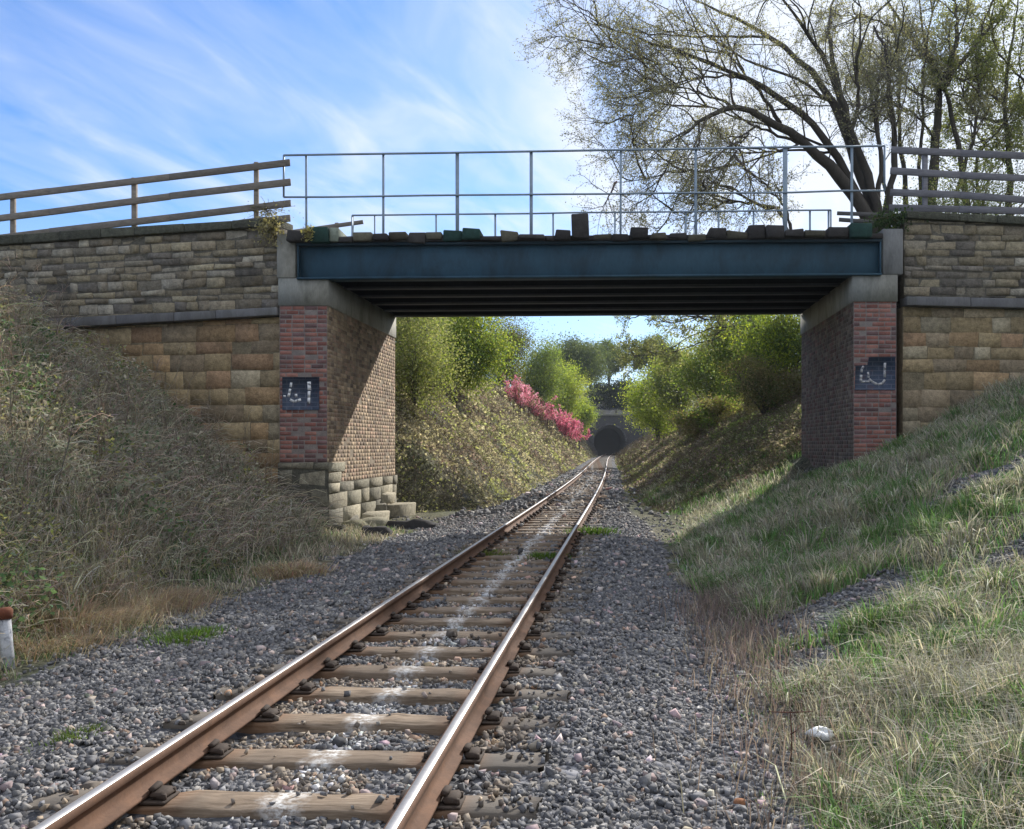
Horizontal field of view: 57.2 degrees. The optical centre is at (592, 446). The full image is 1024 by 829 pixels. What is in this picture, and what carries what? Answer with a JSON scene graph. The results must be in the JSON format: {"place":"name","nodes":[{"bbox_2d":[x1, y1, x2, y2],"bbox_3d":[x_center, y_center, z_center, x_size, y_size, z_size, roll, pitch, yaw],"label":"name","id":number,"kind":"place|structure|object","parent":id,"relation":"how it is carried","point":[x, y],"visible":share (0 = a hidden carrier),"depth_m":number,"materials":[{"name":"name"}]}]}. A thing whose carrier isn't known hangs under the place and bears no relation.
{"place":"outdoors","nodes":[
{"label":"outdoors","id":0,"kind":"place"},
{"bbox_2d":[0,415,416,681],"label":"verge grass","id":1,"kind":"structure","parent":0,"point":[340,538],"depth_m":12.40,"materials":[{"name":"plant"}]},
{"bbox_2d":[0,330,1023,828],"bbox_3d":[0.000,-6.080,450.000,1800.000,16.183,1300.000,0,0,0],"label":"ground","id":2,"kind":"structure","parent":0,"point":[802,464],"depth_m":8.37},
{"bbox_2d":[0,607,14,669],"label":"marker post","id":3,"kind":"object","parent":2,"relation":"on","point":[6,616],"visible":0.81,"depth_m":8.22,"materials":[{"name":"white paint"}]},
{"bbox_2d":[12,593,145,667],"bbox_3d":[-5.358,1.586,9.192,2.242,0.833,2.143,0,0,41],"label":"grass tussock","id":4,"kind":"object","parent":2,"relation":"on","point":[76,640],"depth_m":9.04,"materials":[{"name":"brown plant"}]},
{"bbox_2d":[1,552,178,642],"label":"grass tussock","id":5,"kind":"object","parent":2,"relation":"on","point":[107,617],"depth_m":9.91,"materials":[{"name":"brown plant"}]},
{"bbox_2d":[42,552,245,624],"bbox_3d":[-5.285,1.623,11.284,2.501,0.774,2.851,0,0,0],"label":"grass tussock","id":6,"kind":"object","parent":2,"relation":"on","point":[192,597],"depth_m":11.13,"materials":[{"name":"brown plant"}]},
{"bbox_2d":[0,218,292,490],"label":"wing wall","id":7,"kind":"structure","parent":2,"relation":"on","point":[206,293],"depth_m":21.61,"materials":[{"name":"stone"}]},
{"bbox_2d":[0,159,290,234],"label":"timber fence","id":8,"kind":"object","parent":7,"relation":"on","point":[133,201],"visible":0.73,"depth_m":21.97,"materials":[{"name":"wood"}]},
{"bbox_2d":[243,197,293,218],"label":"wall plant","id":9,"kind":"object","parent":7,"relation":"on","point":[267,211],"depth_m":21.39,"materials":[{"name":"green plant"}]},
{"bbox_2d":[248,202,292,246],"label":"wall plant","id":10,"kind":"object","parent":7,"relation":"attached to","point":[267,227],"depth_m":20.92,"materials":[{"name":"green plant"}]},
{"bbox_2d":[0,253,352,641],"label":"bramble thicket","id":11,"kind":"object","parent":2,"relation":"on","point":[78,376],"visible":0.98,"depth_m":14.63,"materials":[{"name":"green plant"}]},
{"bbox_2d":[233,557,344,580],"bbox_3d":[-4.525,1.875,14.203,2.017,0.298,1.878,0,0,-29],"label":"grass tussock","id":12,"kind":"object","parent":2,"relation":"on","point":[289,570],"depth_m":14.16,"materials":[{"name":"brown plant"}]},
{"bbox_2d":[28,454,613,828],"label":"railway track","id":13,"kind":"structure","parent":2,"relation":"on","point":[139,786],"depth_m":6.22,"materials":[{"name":"metal"}]},
{"bbox_2d":[327,523,345,533],"bbox_3d":[-5.767,1.922,21.001,0.445,0.394,0.366,0,0,-14],"label":"dark stone","id":14,"kind":"object","parent":2,"relation":"on","point":[340,526],"visible":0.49,"depth_m":20.87,"materials":[{"name":"stone"}]},
{"bbox_2d":[277,233,415,529],"bbox_3d":[-6.088,-1.269,24.067,2.027,7.036,6.346,0,0,0],"label":"abutment","id":15,"kind":"object","parent":2,"relation":"on","point":[337,391],"visible":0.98,"depth_m":21.60,"materials":[{"name":"red brick"}]},
{"bbox_2d":[286,213,882,316],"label":"bridge deck","id":16,"kind":"structure","parent":15,"relation":"on","point":[750,270],"depth_m":21.02,"materials":[{"name":"teal metal"}]},
{"bbox_2d":[300,220,314,241],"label":"wall plant","id":17,"kind":"object","parent":16,"relation":"attached to","point":[307,232],"depth_m":20.57,"materials":[{"name":"green plant"}]},
{"bbox_2d":[283,145,885,233],"bbox_3d":[-0.185,-5.769,21.480,13.849,2.320,0.160,0,0,0],"label":"bridge railing","id":18,"kind":"object","parent":16,"relation":"on","point":[695,192],"visible":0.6,"depth_m":21.44,"materials":[{"name":"grey metal"}]},
{"bbox_2d":[351,209,831,235],"bbox_3d":[-0.040,-5.731,27.030,13.957,2.249,0.160,0,0,0],"label":"bridge railing","id":19,"kind":"object","parent":16,"relation":"on","point":[615,212],"visible":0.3,"depth_m":26.99,"materials":[{"name":"grey metal"}]},
{"bbox_2d":[341,520,366,531],"bbox_3d":[-5.611,1.928,21.907,0.582,0.410,0.467,0,0,10],"label":"fallen stone","id":20,"kind":"object","parent":2,"relation":"on","point":[358,523],"visible":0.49,"depth_m":21.74,"materials":[{"name":"stone"}]},
{"bbox_2d":[359,517,388,526],"bbox_3d":[-5.576,1.943,22.899,1.144,0.401,0.793,0,0,-19],"label":"stone slab","id":21,"kind":"object","parent":2,"relation":"on","point":[378,520],"depth_m":22.70,"materials":[{"name":"stone"}]},
{"bbox_2d":[362,525,392,536],"bbox_3d":[-4.698,1.928,20.392,0.660,0.411,0.357,0,0,-8],"label":"timber baulk","id":22,"kind":"object","parent":2,"relation":"on","point":[382,530],"visible":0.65,"depth_m":20.27,"materials":[{"name":"grey wood"}]},
{"bbox_2d":[386,519,437,528],"bbox_3d":[-4.351,1.934,22.598,1.194,0.381,0.512,0,0,7],"label":"timber slab","id":23,"kind":"object","parent":2,"relation":"on","point":[416,523],"depth_m":22.40,"materials":[{"name":"grey wood"}]},
{"bbox_2d":[396,317,475,388],"bbox_3d":[-7.622,-4.962,37.949,6.012,5.794,6.333,0,0,0],"label":"sapling","id":24,"kind":"object","parent":2,"relation":"on","point":[445,331],"visible":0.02,"depth_m":38.03,"materials":[{"name":"green plant"}]},
{"bbox_2d":[395,317,502,445],"bbox_3d":[-6.144,-3.113,33.043,5.880,6.295,5.778,0,0,0],"label":"sapling","id":25,"kind":"object","parent":2,"relation":"on","point":[411,359],"visible":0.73,"depth_m":32.68,"materials":[{"name":"green plant"}]},
{"bbox_2d":[422,317,537,406],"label":"hawthorn tree","id":26,"kind":"object","parent":2,"relation":"on","point":[489,349],"visible":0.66,"depth_m":45.36,"materials":[{"name":"green plant"}]},
{"bbox_2d":[454,548,525,560],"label":"grass tuft","id":27,"kind":"object","parent":2,"relation":"on","point":[486,552],"visible":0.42,"depth_m":15.87,"materials":[{"name":"green plant"}]},
{"bbox_2d":[395,363,596,512],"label":"bramble cover","id":28,"kind":"object","parent":2,"relation":"on","point":[543,439],"visible":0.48,"depth_m":40.66,"materials":[{"name":"green plant"}]},
{"bbox_2d":[0,391,1023,828],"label":"ballast gravel","id":29,"kind":"structure","parent":2,"relation":"on","point":[22,767],"depth_m":7.26,"materials":[{"name":"grey gravel"}]},
{"bbox_2d":[26,719,118,752],"bbox_3d":[-3.349,1.863,6.008,0.546,0.123,0.619,0,0,-29],"label":"grass tuft","id":30,"kind":"object","parent":29,"relation":"on","point":[72,736],"visible":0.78,"depth_m":6.01,"materials":[{"name":"green plant"}]},
{"bbox_2d":[132,623,238,647],"bbox_3d":[-4.197,1.921,9.579,1.080,0.178,1.050,0,0,0],"label":"grass tuft","id":31,"kind":"object","parent":29,"relation":"on","point":[195,631],"visible":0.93,"depth_m":9.55,"materials":[{"name":"green plant"}]},
{"bbox_2d":[517,550,583,559],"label":"grass tuft","id":32,"kind":"object","parent":29,"relation":"on","point":[539,555],"visible":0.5,"depth_m":15.26,"materials":[{"name":"green plant"}]},
{"bbox_2d":[734,798,745,804],"bbox_3d":[0.811,1.955,5.115,0.076,0.052,0.072,0,0,-44],"label":"stone","id":33,"kind":"object","parent":29,"relation":"on","point":[740,801],"visible":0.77,"depth_m":5.10,"materials":[{"name":"orange stone"}]},
{"bbox_2d":[763,660,776,707],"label":"dead weed","id":34,"kind":"object","parent":29,"relation":"on","point":[770,681],"visible":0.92,"depth_m":6.86,"materials":[{"name":"brown plant"}]},
{"bbox_2d":[799,612,809,657],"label":"dead weed","id":35,"kind":"object","parent":29,"relation":"on","point":[807,632],"visible":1,"depth_m":8.15,"materials":[{"name":"brown plant"}]},
{"bbox_2d":[476,316,547,392],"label":"hawthorn tree","id":36,"kind":"object","parent":2,"relation":"on","point":[519,333],"visible":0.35,"depth_m":83.63,"materials":[{"name":"green plant"}]},
{"bbox_2d":[501,375,557,426],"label":"blossom shrub","id":37,"kind":"object","parent":2,"relation":"on","point":[522,394],"visible":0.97,"depth_m":78.92,"materials":[{"name":"pink plant"}]},
{"bbox_2d":[509,329,580,415],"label":"hawthorn tree","id":38,"kind":"object","parent":2,"relation":"on","point":[544,385],"visible":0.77,"depth_m":98.86,"materials":[{"name":"green plant"}]},
{"bbox_2d":[530,399,573,440],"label":"blossom shrub","id":39,"kind":"object","parent":2,"relation":"on","point":[550,411],"visible":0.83,"depth_m":94.13,"materials":[{"name":"pink plant"}]},
{"bbox_2d":[544,403,590,452],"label":"blossom shrub","id":40,"kind":"object","parent":2,"relation":"on","point":[568,425],"visible":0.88,"depth_m":108.63,"materials":[{"name":"pink plant"}]},
{"bbox_2d":[544,356,599,419],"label":"hazel bush","id":41,"kind":"object","parent":2,"relation":"on","point":[571,403],"visible":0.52,"depth_m":117.56,"materials":[{"name":"green plant"}]},
{"bbox_2d":[530,320,616,399],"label":"ash tree","id":42,"kind":"object","parent":2,"relation":"on","point":[587,355],"visible":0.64,"depth_m":148.27,"materials":[{"name":"green plant"}]},
{"bbox_2d":[566,396,604,448],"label":"hazel bush","id":43,"kind":"object","parent":2,"relation":"on","point":[588,419],"visible":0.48,"depth_m":129.17,"materials":[{"name":"green plant"}]},
{"bbox_2d":[562,525,623,534],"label":"grass tuft","id":44,"kind":"object","parent":2,"relation":"on","point":[596,530],"visible":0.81,"depth_m":19.53,"materials":[{"name":"green plant"}]},
{"bbox_2d":[583,338,618,385],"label":"ash tree","id":45,"kind":"object","parent":2,"relation":"on","point":[606,358],"visible":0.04,"depth_m":190.56,"materials":[{"name":"green plant"}]},
{"bbox_2d":[582,414,641,455],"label":"tunnel portal","id":46,"kind":"object","parent":2,"relation":"on","point":[608,437],"visible":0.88,"depth_m":183.75,"materials":[{"name":"concrete"}]},
{"bbox_2d":[591,335,632,386],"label":"ash tree","id":47,"kind":"object","parent":2,"relation":"on","point":[606,347],"visible":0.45,"depth_m":194.82,"materials":[{"name":"green plant"}]},
{"bbox_2d":[582,373,648,412],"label":"ivy bank","id":48,"kind":"structure","parent":2,"relation":"on","point":[608,400],"depth_m":185.48,"materials":[{"name":"green plant"}]},
{"bbox_2d":[612,362,692,440],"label":"hazel bush","id":49,"kind":"object","parent":2,"relation":"on","point":[648,419],"visible":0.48,"depth_m":83.49,"materials":[{"name":"green plant"}]},
{"bbox_2d":[626,328,681,375],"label":"ash tree","id":50,"kind":"object","parent":2,"relation":"on","point":[657,337],"visible":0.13,"depth_m":186.23,"materials":[{"name":"green plant"}]},
{"bbox_2d":[627,329,706,431],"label":"hazel bush","id":51,"kind":"object","parent":2,"relation":"on","point":[663,390],"visible":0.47,"depth_m":73.21,"materials":[{"name":"green plant"}]},
{"bbox_2d":[608,315,763,378],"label":"overhanging tree","id":52,"kind":"object","parent":2,"relation":"on","point":[667,361],"visible":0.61,"depth_m":41.40,"materials":[{"name":"green plant"}]},
{"bbox_2d":[643,320,751,410],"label":"hawthorn tree","id":53,"kind":"object","parent":2,"relation":"on","point":[696,384],"visible":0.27,"depth_m":57.24,"materials":[{"name":"green plant"}]},
{"bbox_2d":[663,391,743,441],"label":"elder bush","id":54,"kind":"object","parent":2,"relation":"on","point":[692,422],"visible":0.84,"depth_m":49.42,"materials":[{"name":"green plant"}]},
{"bbox_2d":[612,387,801,513],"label":"bramble cover","id":55,"kind":"object","parent":2,"relation":"on","point":[663,450],"visible":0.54,"depth_m":34.41,"materials":[{"name":"green plant"}]},
{"bbox_2d":[629,132,806,233],"bbox_3d":[4.375,-8.278,29.800,6.179,4.643,4.470,0,0,-33],"label":"straggling tree","id":56,"kind":"object","parent":2,"relation":"on","point":[727,200],"visible":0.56,"depth_m":29.92,"materials":[{"name":"green plant"}]},
{"bbox_2d":[667,315,800,413],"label":"hawthorn tree","id":57,"kind":"object","parent":2,"relation":"on","point":[717,356],"visible":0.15,"depth_m":46.48,"materials":[{"name":"green plant"}]},
{"bbox_2d":[513,0,965,234],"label":"spreading tree","id":58,"kind":"object","parent":2,"relation":"on","point":[838,171],"visible":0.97,"depth_m":29.68,"materials":[{"name":"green plant"}]},
{"bbox_2d":[707,314,801,409],"bbox_3d":[8.055,-4.590,39.070,6.710,6.673,6.045,0,0,-16],"label":"hawthorn tree","id":59,"kind":"object","parent":2,"relation":"on","point":[782,336],"visible":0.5,"depth_m":38.45,"materials":[{"name":"green plant"}]},
{"bbox_2d":[709,346,801,422],"bbox_3d":[7.158,-2.328,38.104,4.866,3.292,4.214,0,0,-21],"label":"elder bush","id":60,"kind":"object","parent":2,"relation":"on","point":[765,389],"visible":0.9,"depth_m":37.34,"materials":[{"name":"green plant"}]},
{"bbox_2d":[772,645,800,680],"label":"dead weed","id":61,"kind":"object","parent":2,"relation":"on","point":[786,661],"visible":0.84,"depth_m":7.54,"materials":[{"name":"brown plant"}]},
{"bbox_2d":[769,711,812,768],"bbox_3d":[1.221,1.803,5.724,0.270,0.360,0.058,0,0,0],"label":"dead weed","id":62,"kind":"object","parent":2,"relation":"on","point":[790,712],"visible":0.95,"depth_m":5.73,"materials":[{"name":"brown plant"}]},
{"bbox_2d":[805,725,833,741],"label":"plastic litter","id":63,"kind":"object","parent":2,"relation":"on","point":[825,733],"visible":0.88,"depth_m":6.12,"materials":[{"name":"white plastic"}]},
{"bbox_2d":[631,364,1023,828],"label":"bank grass","id":64,"kind":"structure","parent":2,"relation":"on","point":[756,588],"depth_m":8.28,"materials":[{"name":"green plant"}]},
{"bbox_2d":[800,229,902,468],"bbox_3d":[6.415,-1.327,24.085,1.130,7.120,6.270,0,0,0],"label":"abutment","id":65,"kind":"object","parent":2,"relation":"on","point":[848,334],"visible":0.73,"depth_m":21.10,"materials":[{"name":"red brick"}]},
{"bbox_2d":[863,202,928,232],"bbox_3d":[6.857,-5.101,21.188,1.453,0.830,1.048,0,0,0],"label":"wall plant","id":66,"kind":"object","parent":65,"relation":"on","point":[891,220],"depth_m":21.08,"materials":[{"name":"green plant"}]},
{"bbox_2d":[787,0,1016,213],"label":"forked tree","id":67,"kind":"object","parent":2,"relation":"on","point":[937,102],"visible":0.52,"depth_m":35.55,"materials":[{"name":"green plant"}]},
{"bbox_2d":[859,116,1023,218],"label":"hawthorn tree","id":68,"kind":"object","parent":2,"relation":"on","point":[971,186],"visible":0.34,"depth_m":32.90,"materials":[{"name":"green plant"}]},
{"bbox_2d":[896,211,1023,437],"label":"wing wall","id":69,"kind":"structure","parent":2,"relation":"on","point":[959,323],"depth_m":21.23,"materials":[{"name":"stone"}]},
{"bbox_2d":[889,146,1023,214],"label":"timber fence","id":70,"kind":"object","parent":69,"relation":"on","point":[925,173],"visible":0.94,"depth_m":21.48,"materials":[{"name":"wood"}]},
{"bbox_2d":[903,0,1023,215],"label":"crooked tree","id":71,"kind":"object","parent":2,"relation":"on","point":[990,64],"visible":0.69,"depth_m":37.00,"materials":[{"name":"green plant"}]},
{"bbox_2d":[0,0,1023,388],"label":"sky","id":72,"kind":"structure","parent":0,"point":[92,91],"materials":[{"name":"blue"}]},
{"bbox_2d":[896,301,899,308],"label":"road","id":73,"kind":"structure","parent":0,"point":[897,304],"depth_m":21.75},
{"bbox_2d":[294,220,363,230],"bbox_3d":[-9.990,-5.382,27.296,6.629,2.449,0.154,0,0,0],"label":"timber fence","id":74,"kind":"object","parent":73,"relation":"on","point":[345,224],"visible":0.12,"depth_m":27.23,"materials":[{"name":"brown wood"}]},
{"bbox_2d":[837,211,901,223],"bbox_3d":[10.241,-5.819,27.348,6.169,2.113,0.156,0,0,0],"label":"timber fence","id":75,"kind":"object","parent":73,"relation":"on","point":[843,213],"visible":0.14,"depth_m":27.27,"materials":[{"name":"wood"}]}
]}

